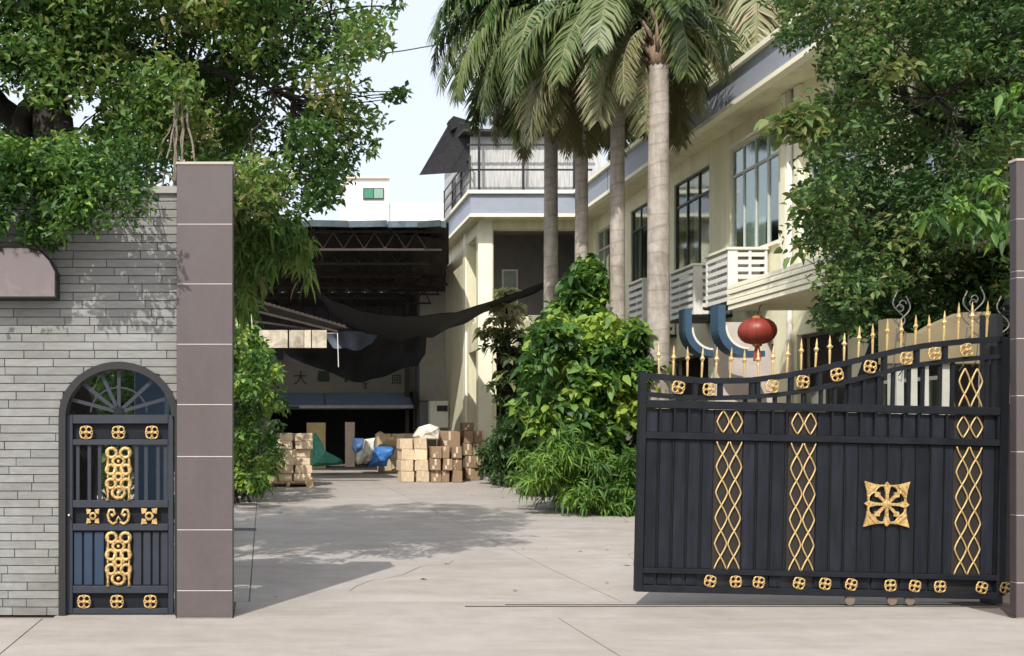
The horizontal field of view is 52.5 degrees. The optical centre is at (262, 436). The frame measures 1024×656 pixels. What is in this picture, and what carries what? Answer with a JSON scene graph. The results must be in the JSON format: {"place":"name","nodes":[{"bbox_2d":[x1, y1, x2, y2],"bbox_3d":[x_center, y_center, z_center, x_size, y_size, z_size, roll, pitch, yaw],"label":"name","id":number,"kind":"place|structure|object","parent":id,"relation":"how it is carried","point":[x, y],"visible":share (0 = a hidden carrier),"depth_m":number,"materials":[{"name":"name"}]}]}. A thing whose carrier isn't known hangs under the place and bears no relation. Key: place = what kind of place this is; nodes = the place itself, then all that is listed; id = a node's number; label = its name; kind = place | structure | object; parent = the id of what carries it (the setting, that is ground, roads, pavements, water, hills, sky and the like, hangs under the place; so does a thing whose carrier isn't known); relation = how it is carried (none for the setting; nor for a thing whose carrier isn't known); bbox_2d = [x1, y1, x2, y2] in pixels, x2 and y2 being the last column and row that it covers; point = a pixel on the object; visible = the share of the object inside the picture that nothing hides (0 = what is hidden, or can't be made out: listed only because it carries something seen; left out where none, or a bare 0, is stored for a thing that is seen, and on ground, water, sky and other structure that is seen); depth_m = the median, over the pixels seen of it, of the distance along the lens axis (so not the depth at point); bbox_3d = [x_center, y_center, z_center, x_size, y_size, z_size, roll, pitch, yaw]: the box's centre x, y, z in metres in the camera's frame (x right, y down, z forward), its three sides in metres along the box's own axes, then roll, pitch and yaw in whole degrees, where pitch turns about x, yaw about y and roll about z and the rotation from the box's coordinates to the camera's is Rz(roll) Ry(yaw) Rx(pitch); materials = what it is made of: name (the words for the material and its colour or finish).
{"place":"outdoors","nodes":[
{"label":"outdoors","id":0,"kind":"place"},
{"bbox_2d":[0,0,633,220],"label":"sky","id":1,"kind":"structure","parent":0,"point":[409,141],"materials":[{"name":"white"}]},
{"bbox_2d":[436,431,459,445],"bbox_3d":[5.819,0.090,31.006,0.648,0.517,0.711,0,0,2],"label":"carton","id":2,"kind":"object","parent":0,"point":[449,438],"visible":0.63,"depth_m":30.65,"materials":[{"name":"brown cardboard"}]},
{"bbox_2d":[0,466,1023,655],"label":"driveway","id":3,"kind":"structure","parent":0,"point":[486,543],"depth_m":9.45,"materials":[{"name":"concrete"}]},
{"bbox_2d":[0,186,176,614],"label":"boundary wall","id":4,"kind":"structure","parent":3,"relation":"on","point":[117,302],"depth_m":8.80,"materials":[{"name":"grey brick"}]},
{"bbox_2d":[0,247,59,299],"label":"wall plaque","id":5,"kind":"object","parent":4,"relation":"attached to","point":[26,273],"depth_m":8.61,"materials":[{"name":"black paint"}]},
{"bbox_2d":[0,123,175,255],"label":"wall creeper","id":6,"kind":"object","parent":4,"relation":"on","point":[29,169],"depth_m":8.32,"materials":[{"name":"green plant"}]},
{"bbox_2d":[58,362,176,614],"bbox_3d":[-1.283,0.464,8.865,1.062,2.253,0.170,0,0,0],"label":"iron door","id":7,"kind":"structure","parent":4,"relation":"attached to","point":[116,556],"depth_m":8.83,"materials":[{"name":"black paint"}]},
{"bbox_2d":[53,602,176,617],"bbox_3d":[-1.305,1.608,9.125,1.078,0.020,0.838,0,0,0],"label":"door threshold","id":8,"kind":"object","parent":3,"relation":"on","point":[173,615],"depth_m":8.79,"materials":[{"name":"concrete"}]},
{"bbox_2d":[87,370,174,525],"bbox_3d":[-4.110,-0.251,15.213,6.214,3.863,3.391,0,0,0],"label":"courtyard hedge","id":9,"kind":"object","parent":3,"relation":"on","point":[127,377],"visible":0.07,"depth_m":14.59,"materials":[{"name":"green plant"}]},
{"bbox_2d":[134,372,168,499],"bbox_3d":[-1.165,0.000,10.400,0.322,2.000,0.400,0,0,0],"label":"blue board","id":10,"kind":"object","parent":3,"relation":"on","point":[152,391],"depth_m":10.20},
{"bbox_2d":[176,162,234,617],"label":"gate pillar","id":11,"kind":"structure","parent":3,"relation":"on","point":[205,389],"depth_m":8.71,"materials":[{"name":"tile"}]},
{"bbox_2d":[234,318,290,503],"bbox_3d":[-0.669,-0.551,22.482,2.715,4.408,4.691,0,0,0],"label":"climbing shrub","id":12,"kind":"object","parent":3,"relation":"on","point":[255,482],"visible":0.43,"depth_m":21.65,"materials":[{"name":"green plant"}]},
{"bbox_2d":[234,170,322,334],"bbox_3d":[0.006,-0.873,12.518,1.514,4.958,1.482,0,0,0],"label":"drooping plant","id":13,"kind":"object","parent":3,"relation":"on","point":[297,250],"visible":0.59,"depth_m":12.19,"materials":[{"name":"green plant"}]},
{"bbox_2d":[269,480,304,486],"bbox_3d":[0.707,1.336,28.030,1.384,0.147,1.260,0,0,0],"label":"wooden pallet","id":14,"kind":"object","parent":3,"relation":"on","point":[287,483],"visible":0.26,"depth_m":27.40,"materials":[{"name":"brown wood"}]},
{"bbox_2d":[274,473,291,480],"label":"carton","id":15,"kind":"object","parent":14,"relation":"on","point":[285,476],"visible":0.7,"depth_m":27.54,"materials":[{"name":"beige cardboard"}]},
{"bbox_2d":[292,472,310,480],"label":"carton","id":16,"kind":"object","parent":14,"relation":"on","point":[298,476],"visible":0.67,"depth_m":27.55,"materials":[{"name":"beige cardboard"}]},
{"bbox_2d":[293,465,311,472],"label":"carton","id":17,"kind":"object","parent":16,"relation":"on","point":[302,468],"visible":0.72,"depth_m":27.54,"materials":[{"name":"beige cardboard"}]},
{"bbox_2d":[294,457,309,464],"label":"carton","id":18,"kind":"object","parent":17,"relation":"on","point":[301,460],"visible":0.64,"depth_m":27.58,"materials":[{"name":"beige cardboard"}]},
{"bbox_2d":[292,449,309,456],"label":"carton","id":19,"kind":"object","parent":18,"relation":"on","point":[300,452],"visible":0.94,"depth_m":27.59,"materials":[{"name":"beige cardboard"}]},
{"bbox_2d":[292,441,312,448],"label":"carton","id":20,"kind":"object","parent":19,"relation":"on","point":[302,444],"visible":1,"depth_m":27.50,"materials":[{"name":"beige cardboard"}]},
{"bbox_2d":[293,433,312,440],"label":"carton","id":21,"kind":"object","parent":20,"relation":"on","point":[302,436],"visible":0.98,"depth_m":27.56,"materials":[{"name":"beige cardboard"}]},
{"bbox_2d":[234,293,346,466],"bbox_3d":[0.631,-1.464,29.318,3.348,5.745,4.326,0,0,-8],"label":"lean to","id":22,"kind":"object","parent":3,"relation":"on","point":[301,338],"visible":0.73,"depth_m":27.67,"materials":[{"name":"metal"}]},
{"bbox_2d":[307,423,325,468],"bbox_3d":[2.114,0.371,39.100,0.739,1.810,0.200,0,0,0],"label":"yellow board","id":23,"kind":"object","parent":3,"relation":"on","point":[319,429],"visible":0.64,"depth_m":39.00,"materials":[{"name":"wood"}]},
{"bbox_2d":[311,432,342,466],"bbox_3d":[2.222,0.449,33.853,1.093,1.185,0.766,0,0,0],"label":"green tarp","id":24,"kind":"object","parent":3,"relation":"on","point":[320,456],"visible":0.95,"depth_m":33.55,"materials":[{"name":"green fabric"}]},
{"bbox_2d":[329,422,354,466],"bbox_3d":[3.140,0.331,39.075,0.985,1.770,0.150,0,0,0],"label":"door frame","id":25,"kind":"object","parent":3,"relation":"on","point":[349,436],"visible":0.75,"depth_m":39.00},
{"bbox_2d":[355,449,364,464],"bbox_3d":[3.412,0.738,34.493,0.361,0.547,0.450,0,0,0],"label":"white sack","id":26,"kind":"object","parent":3,"relation":"on","point":[359,456],"visible":1,"depth_m":34.33,"materials":[{"name":"fabric"}]},
{"bbox_2d":[369,446,394,465],"bbox_3d":[4.176,0.705,34.494,0.900,0.693,0.649,0,0,0],"label":"blue tarp","id":27,"kind":"object","parent":3,"relation":"on","point":[381,455],"visible":1,"depth_m":34.28,"materials":[{"name":"plastic"}]},
{"bbox_2d":[362,438,375,463],"bbox_3d":[3.700,0.520,34.843,0.590,0.931,0.563,0,0,0],"label":"white sack","id":28,"kind":"object","parent":27,"relation":"on","point":[369,446],"visible":0.81,"depth_m":34.62,"materials":[{"name":"fabric"}]},
{"bbox_2d":[352,438,363,453],"bbox_3d":[3.436,0.392,35.247,0.460,0.636,0.564,0,0,0],"label":"blue roll","id":29,"kind":"object","parent":28,"relation":"on","point":[357,444],"visible":0.76,"depth_m":35.05,"materials":[{"name":"plastic"}]},
{"bbox_2d":[377,459,391,472],"bbox_3d":[4.431,1.076,35.965,0.435,0.477,0.915,0,0,1],"label":"carton","id":30,"kind":"object","parent":3,"relation":"on","point":[385,469],"visible":0.63,"depth_m":35.51,"materials":[{"name":"beige cardboard"}]},
{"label":"carton","id":31,"kind":"object","parent":30,"relation":"on","visible":0},
{"bbox_2d":[376,431,396,446],"bbox_3d":[4.485,0.102,35.397,0.782,0.575,0.454,0,0,0],"label":"tan bundle","id":32,"kind":"object","parent":31,"relation":"on","point":[382,439],"visible":0.9,"depth_m":35.26,"materials":[{"name":"fabric"}]},
{"bbox_2d":[398,470,413,481],"bbox_3d":[4.372,1.216,30.169,0.401,0.335,0.919,0,0,0],"label":"carton","id":33,"kind":"object","parent":3,"relation":"on","point":[405,476],"visible":0.94,"depth_m":29.73,"materials":[{"name":"beige cardboard"}]},
{"bbox_2d":[396,460,412,470],"bbox_3d":[4.356,0.888,30.237,0.405,0.329,0.915,0,0,0],"label":"carton","id":34,"kind":"object","parent":33,"relation":"on","point":[404,465],"visible":0.92,"depth_m":29.78,"materials":[{"name":"beige cardboard"}]},
{"bbox_2d":[397,449,413,459],"bbox_3d":[4.390,0.555,30.265,0.395,0.334,0.901,0,0,-1],"label":"carton","id":35,"kind":"object","parent":34,"relation":"on","point":[405,454],"visible":0.99,"depth_m":29.83,"materials":[{"name":"beige cardboard"}]},
{"bbox_2d":[397,439,412,448],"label":"carton","id":36,"kind":"object","parent":35,"relation":"on","point":[404,443],"visible":1,"depth_m":29.83,"materials":[{"name":"beige cardboard"}]},
{"bbox_2d":[413,471,428,481],"bbox_3d":[4.821,1.215,30.200,0.400,0.336,0.918,0,0,-2],"label":"carton","id":37,"kind":"object","parent":3,"relation":"on","point":[421,476],"visible":0.77,"depth_m":29.76,"materials":[{"name":"beige cardboard"}]},
{"bbox_2d":[413,460,428,470],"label":"carton","id":38,"kind":"object","parent":37,"relation":"on","point":[420,465],"visible":0.85,"depth_m":29.77,"materials":[{"name":"beige cardboard"}]},
{"bbox_2d":[414,449,426,459],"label":"carton","id":39,"kind":"object","parent":38,"relation":"on","point":[420,454],"visible":0.83,"depth_m":29.82,"materials":[{"name":"beige cardboard"}]},
{"bbox_2d":[411,438,426,448],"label":"carton","id":40,"kind":"object","parent":39,"relation":"on","point":[419,443],"visible":0.91,"depth_m":29.83,"materials":[{"name":"beige cardboard"}]},
{"bbox_2d":[413,424,440,439],"bbox_3d":[5.055,-0.131,30.353,0.820,0.486,0.766,0,0,0],"label":"white sack","id":41,"kind":"object","parent":40,"relation":"on","point":[429,432],"visible":0.97,"depth_m":30.06,"materials":[{"name":"fabric"}]},
{"bbox_2d":[419,402,428,458],"bbox_3d":[6.040,0.009,37.050,0.311,2.582,0.300,0,0,0],"label":"grey locker","id":42,"kind":"object","parent":3,"relation":"on","point":[423,413],"visible":0.36,"depth_m":36.90,"materials":[{"name":"metal"}]},
{"bbox_2d":[428,401,448,427],"bbox_3d":[6.537,-0.809,36.825,0.706,1.002,0.550,0,0,0],"label":"wall box","id":43,"kind":"object","parent":42,"relation":"attached to","point":[438,413],"visible":0.83,"depth_m":36.60,"materials":[{"name":"white paint"}]},
{"bbox_2d":[429,470,441,481],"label":"carton","id":44,"kind":"object","parent":3,"relation":"on","point":[435,476],"visible":0.81,"depth_m":29.63,"materials":[{"name":"brown cardboard"}]},
{"bbox_2d":[427,458,440,470],"bbox_3d":[5.191,0.848,29.979,0.306,0.358,0.908,0,0,2],"label":"carton","id":45,"kind":"object","parent":44,"relation":"on","point":[434,464],"visible":0.85,"depth_m":29.54,"materials":[{"name":"brown cardboard"}]},
{"bbox_2d":[428,446,441,458],"bbox_3d":[5.220,0.486,29.959,0.307,0.364,0.909,0,0,2],"label":"carton","id":46,"kind":"object","parent":45,"relation":"on","point":[434,452],"visible":1,"depth_m":29.52,"materials":[{"name":"brown cardboard"}]},
{"bbox_2d":[440,470,448,481],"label":"carton","id":47,"kind":"object","parent":3,"relation":"on","point":[445,475],"visible":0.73,"depth_m":29.67,"materials":[{"name":"brown cardboard"}]},
{"bbox_2d":[441,458,452,469],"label":"carton","id":48,"kind":"object","parent":47,"relation":"on","point":[446,463],"visible":0.85,"depth_m":29.58,"materials":[{"name":"brown cardboard"}]},
{"bbox_2d":[449,470,461,481],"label":"carton","id":49,"kind":"object","parent":3,"relation":"on","point":[455,475],"visible":0.8,"depth_m":29.57,"materials":[{"name":"brown cardboard"}]},
{"bbox_2d":[449,458,461,469],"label":"carton","id":50,"kind":"object","parent":49,"relation":"on","point":[457,463],"visible":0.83,"depth_m":29.64,"materials":[{"name":"brown cardboard"}]},
{"bbox_2d":[449,446,461,457],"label":"carton","id":51,"kind":"object","parent":50,"relation":"on","point":[455,451],"visible":0.86,"depth_m":29.59,"materials":[{"name":"brown cardboard"}]},
{"bbox_2d":[461,468,473,479],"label":"carton","id":52,"kind":"object","parent":3,"relation":"on","point":[467,473],"visible":0.81,"depth_m":30.70,"materials":[{"name":"brown cardboard"}]},
{"bbox_2d":[462,455,473,467],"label":"carton","id":53,"kind":"object","parent":52,"relation":"on","point":[467,461],"visible":0.8,"depth_m":30.67,"materials":[{"name":"brown cardboard"}]},
{"bbox_2d":[460,443,471,455],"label":"carton","id":54,"kind":"object","parent":53,"relation":"on","point":[466,448],"visible":0.86,"depth_m":30.65,"materials":[{"name":"brown cardboard"}]},
{"bbox_2d":[460,431,473,442],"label":"carton","id":55,"kind":"object","parent":54,"relation":"on","point":[466,436],"visible":0.96,"depth_m":30.63,"materials":[{"name":"brown cardboard"}]},
{"bbox_2d":[460,422,473,430],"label":"carton","id":56,"kind":"object","parent":55,"relation":"on","point":[466,426],"visible":1,"depth_m":30.80,"materials":[{"name":"brown cardboard"}]},
{"bbox_2d":[472,287,531,482],"bbox_3d":[6.838,-1.325,27.685,2.041,5.694,1.740,0,0,0],"label":"tiered tree","id":57,"kind":"object","parent":3,"relation":"on","point":[508,360],"visible":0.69,"depth_m":27.54,"materials":[{"name":"green plant"}]},
{"bbox_2d":[470,417,536,486],"bbox_3d":[7.086,0.462,28.081,2.127,2.224,2.490,0,0,0],"label":"dark shrub","id":58,"kind":"object","parent":3,"relation":"on","point":[496,472],"visible":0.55,"depth_m":27.61,"materials":[{"name":"green plant"}]},
{"bbox_2d":[494,316,548,493],"bbox_3d":[6.733,-0.810,23.629,2.135,4.567,3.556,0,0,20],"label":"leafy bush","id":59,"kind":"object","parent":3,"relation":"on","point":[512,431],"visible":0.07,"depth_m":23.28,"materials":[{"name":"green plant"}]},
{"bbox_2d":[426,0,632,493],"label":"palm tree","id":60,"kind":"object","parent":3,"relation":"on","point":[491,22],"visible":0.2,"depth_m":24.04,"materials":[{"name":"green plant"}]},
{"bbox_3d":[4.115,-4.595,29.228,6.292,1.511,9.565,0,0,0],"label":"net rope","id":61,"kind":"object","parent":60,"relation":"attached to","visible":0},
{"bbox_2d":[311,282,543,340],"bbox_3d":[4.758,-4.115,29.089,3.908,1.709,10.161,0,0,-16],"label":"shade net","id":62,"kind":"object","parent":61,"relation":"hanging from","point":[395,327],"visible":0.89,"depth_m":30.41,"materials":[{"name":"black fabric"}]},
{"bbox_2d":[327,331,377,350],"bbox_3d":[3.006,-3.230,33.510,1.899,0.682,0.419,0,0,0],"label":"plastic sheet","id":63,"kind":"object","parent":62,"relation":"hanging from","point":[355,340],"visible":0.89,"depth_m":33.51,"materials":[{"name":"grey plastic"}]},
{"bbox_2d":[503,425,635,516],"bbox_3d":[6.782,0.876,19.778,3.993,2.196,2.943,0,0,0],"label":"fern bush","id":64,"kind":"object","parent":3,"relation":"on","point":[555,468],"visible":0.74,"depth_m":18.89,"materials":[{"name":"green plant"}]},
{"bbox_2d":[540,253,614,481],"bbox_3d":[7.042,-1.293,21.734,1.896,5.559,1.621,0,0,0],"label":"leafy bush","id":65,"kind":"object","parent":3,"relation":"on","point":[586,282],"visible":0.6,"depth_m":21.34,"materials":[{"name":"green plant"}]},
{"bbox_2d":[505,308,677,501],"bbox_3d":[6.862,-0.571,20.229,3.963,4.170,2.680,0,0,0],"label":"leafy bush","id":66,"kind":"object","parent":3,"relation":"on","point":[587,377],"visible":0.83,"depth_m":19.49,"materials":[{"name":"green plant"}]},
{"bbox_2d":[478,0,707,269],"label":"palm tree","id":67,"kind":"object","parent":3,"relation":"on","point":[518,33],"visible":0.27,"depth_m":22.26,"materials":[{"name":"green plant"}]},
{"bbox_2d":[465,604,998,607],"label":"gate track","id":68,"kind":"structure","parent":3,"relation":"on","point":[977,605],"depth_m":9.26,"materials":[{"name":"grey metal"}]},
{"bbox_2d":[633,301,1009,604],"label":"sliding gate","id":69,"kind":"structure","parent":68,"relation":"on","point":[908,504],"depth_m":9.30,"materials":[{"name":"black metal"}]},
{"bbox_2d":[878,311,990,414],"bbox_3d":[7.140,0.143,10.475,1.132,2.914,0.150,0,0,0],"label":"tan fence","id":70,"kind":"object","parent":3,"relation":"on","point":[950,332],"visible":0.3,"depth_m":10.40,"materials":[{"name":"beige paint"}]},
{"bbox_2d":[892,292,906,366],"bbox_3d":[6.638,-1.091,10.358,0.150,0.832,0.131,0,0,0],"label":"wire scroll","id":71,"kind":"object","parent":70,"relation":"attached to","point":[903,323],"visible":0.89,"depth_m":10.30,"materials":[{"name":"metal"}]},
{"bbox_2d":[971,287,984,366],"bbox_3d":[7.455,-1.145,10.358,0.150,0.832,0.131,0,0,0],"label":"wire scroll","id":72,"kind":"object","parent":70,"relation":"attached to","point":[976,320],"visible":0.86,"depth_m":10.30,"materials":[{"name":"metal"}]},
{"bbox_2d":[980,297,1009,603],"bbox_3d":[7.055,0.133,9.470,0.274,2.935,0.140,0,0,0],"label":"gate post","id":73,"kind":"object","parent":3,"relation":"on","point":[995,325],"visible":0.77,"depth_m":9.40,"materials":[{"name":"black metal"}]},
{"bbox_2d":[1008,158,1023,617],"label":"gate pillar","id":74,"kind":"structure","parent":3,"relation":"on","point":[1016,387],"depth_m":8.71,"materials":[{"name":"tile"}]},
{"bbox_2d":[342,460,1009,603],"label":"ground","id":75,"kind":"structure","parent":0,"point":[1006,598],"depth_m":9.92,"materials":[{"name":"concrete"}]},
{"bbox_2d":[0,0,413,499],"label":"banyan tree","id":76,"kind":"object","parent":75,"relation":"on","point":[68,49],"visible":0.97,"depth_m":10.25,"materials":[{"name":"green plant"}]},
{"bbox_2d":[148,93,195,185],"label":"aerial roots","id":77,"kind":"object","parent":76,"relation":"hanging from","point":[174,133],"visible":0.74,"depth_m":9.39,"materials":[{"name":"brown plant"}]},
{"bbox_2d":[88,220,448,465],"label":"warehouse shed","id":78,"kind":"structure","parent":75,"relation":"on","point":[399,292],"depth_m":41.27,"materials":[{"name":"metal"}]},
{"bbox_2d":[279,391,417,409],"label":"blue awning","id":79,"kind":"object","parent":78,"relation":"attached to","point":[356,400],"visible":0.93,"depth_m":40.85,"materials":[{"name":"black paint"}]},
{"bbox_2d":[283,336,426,382],"bbox_3d":[3.203,-2.851,34.733,5.149,1.891,1.332,0,0,-10],"label":"shade net","id":80,"kind":"object","parent":78,"relation":"attached to","point":[378,357],"visible":0.77,"depth_m":35.12,"materials":[{"name":"black fabric"}]},
{"bbox_2d":[300,233,445,276],"bbox_3d":[3.814,-6.113,33.564,5.600,0.895,4.112,0,0,0],"label":"roof truss","id":81,"kind":"object","parent":78,"relation":"hanging from","point":[436,260],"visible":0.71,"depth_m":33.21,"materials":[{"name":"black metal"}]},
{"bbox_2d":[340,175,443,220],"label":"white building","id":82,"kind":"structure","parent":75,"relation":"on","point":[365,197],"depth_m":75.00,"materials":[{"name":"white paint"}]},
{"bbox_2d":[363,188,383,199],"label":"window","id":83,"kind":"structure","parent":82,"relation":"in","point":[368,193],"depth_m":74.86,"materials":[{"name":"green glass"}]},
{"bbox_2d":[500,0,746,438],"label":"palm tree","id":84,"kind":"object","parent":75,"relation":"on","point":[589,29],"visible":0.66,"depth_m":20.41,"materials":[{"name":"green plant"}]},
{"bbox_2d":[582,0,727,408],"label":"palm tree","id":85,"kind":"object","parent":75,"relation":"on","point":[658,280],"visible":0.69,"depth_m":19.44,"materials":[{"name":"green plant"}]},
{"bbox_2d":[443,0,1023,479],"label":"office building","id":86,"kind":"structure","parent":75,"relation":"on","point":[731,176],"depth_m":24.09,"materials":[{"name":"paint"}]},
{"bbox_2d":[419,116,600,217],"bbox_3d":[8.277,-9.117,33.975,5.845,2.774,5.050,0,0,0],"label":"rooftop shelter","id":87,"kind":"object","parent":86,"relation":"on","point":[462,159],"visible":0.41,"depth_m":31.91,"materials":[{"name":"black paint"}]},
{"bbox_2d":[502,269,517,303],"bbox_3d":[8.597,-5.150,34.360,0.560,1.300,0.060,0,0,0],"label":"window","id":88,"kind":"structure","parent":86,"relation":"in","point":[509,277],"depth_m":34.35,"materials":[{"name":"glass"}]},
{"bbox_2d":[598,226,609,307],"bbox_3d":[10.707,-5.205,30.550,0.334,2.508,1.716,0,0,0],"label":"window","id":89,"kind":"structure","parent":86,"relation":"in","point":[600,250],"depth_m":30.79,"materials":[{"name":"paint"}]},
{"bbox_2d":[632,203,646,296],"bbox_3d":[10.707,-5.205,27.500,0.334,2.508,2.016,0,0,0],"label":"window","id":90,"kind":"structure","parent":86,"relation":"in","point":[641,228],"depth_m":28.26,"materials":[{"name":"brown metal"}]},
{"bbox_2d":[627,278,676,337],"bbox_3d":[10.149,-3.295,25.800,0.898,1.510,1.060,0,0,0],"label":"air conditioner cage","id":91,"kind":"object","parent":86,"relation":"attached to","point":[641,305],"visible":0.35,"depth_m":25.66,"materials":[{"name":"white paint"}]},
{"bbox_2d":[676,166,708,280],"bbox_3d":[10.707,-5.205,24.450,0.334,2.508,2.116,0,0,0],"label":"window","id":92,"kind":"structure","parent":86,"relation":"in","point":[698,194],"depth_m":24.72,"materials":[{"name":"grey metal"}]},
{"bbox_2d":[679,308,712,357],"bbox_3d":[9.675,-2.256,21.670,0.950,1.050,0.360,0,0,0],"label":"curved blue awning","id":93,"kind":"object","parent":86,"relation":"attached to","point":[691,342],"visible":0.94,"depth_m":21.50,"materials":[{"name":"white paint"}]},
{"bbox_2d":[670,263,732,323],"bbox_3d":[10.149,-3.295,22.950,0.898,1.210,1.360,0,0,0],"label":"air conditioner cage","id":94,"kind":"object","parent":86,"relation":"on","point":[692,290],"visible":0.66,"depth_m":22.64,"materials":[{"name":"white paint"}]},
{"bbox_2d":[704,247,769,310],"bbox_3d":[10.149,-3.355,21.175,0.898,1.190,1.110,0,0,0],"label":"air conditioner cage","id":95,"kind":"object","parent":86,"relation":"on","point":[732,269],"visible":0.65,"depth_m":20.75,"materials":[{"name":"white paint"}]},
{"bbox_2d":[710,305,764,357],"bbox_3d":[9.696,-2.135,20.170,0.950,1.050,0.360,0,0,0],"label":"curved blue awning","id":96,"kind":"object","parent":86,"relation":"attached to","point":[724,341],"visible":0.98,"depth_m":20.00,"materials":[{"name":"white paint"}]},
{"bbox_2d":[713,322,771,410],"bbox_3d":[10.121,-1.000,20.830,1.212,2.800,0.060,0,0,0],"label":"porch screen","id":97,"kind":"object","parent":86,"relation":"attached to","point":[765,367],"visible":0.14,"depth_m":20.80,"materials":[{"name":"beige paint"}]},
{"bbox_2d":[726,132,779,259],"bbox_3d":[10.707,-5.205,21.350,0.334,2.508,2.216,0,0,0],"label":"window","id":98,"kind":"structure","parent":86,"relation":"in","point":[754,176],"depth_m":21.77,"materials":[{"name":"glass"}]},
{"bbox_2d":[737,305,777,360],"bbox_3d":[9.009,-1.889,18.000,0.660,1.033,0.660,0,0,0],"label":"red lantern","id":99,"kind":"object","parent":86,"relation":"hanging from","point":[757,331],"visible":0.97,"depth_m":17.81,"materials":[{"name":"fabric"}]},
{"bbox_2d":[803,85,874,232],"bbox_3d":[10.707,-5.205,18.150,0.334,2.508,2.216,0,0,0],"label":"window","id":100,"kind":"structure","parent":86,"relation":"in","point":[812,169],"depth_m":18.44,"materials":[{"name":"glass"}]},
{"bbox_2d":[916,0,1006,179],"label":"window","id":101,"kind":"structure","parent":86,"relation":"in","point":[949,129],"depth_m":15.89,"materials":[{"name":"brown metal"}]},
{"bbox_2d":[683,0,798,90],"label":"palm tree","id":102,"kind":"object","parent":75,"relation":"on","point":[753,23],"visible":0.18,"depth_m":30.78,"materials":[{"name":"green plant"}]},
{"bbox_2d":[753,0,1023,406],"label":"ficus tree","id":103,"kind":"object","parent":75,"relation":"on","point":[979,85],"visible":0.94,"depth_m":11.91,"materials":[{"name":"green plant"}]},
{"bbox_2d":[826,172,1009,381],"bbox_3d":[10.644,-1.364,13.890,6.630,6.130,3.467,0,0,0],"label":"shade tree","id":104,"kind":"object","parent":75,"relation":"on","point":[950,296],"visible":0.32,"depth_m":12.88,"materials":[{"name":"green plant"}]},
{"bbox_2d":[914,81,1023,256],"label":"branch","id":105,"kind":"object","parent":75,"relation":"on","point":[990,212],"visible":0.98,"depth_m":10.65,"materials":[{"name":"green plant"}]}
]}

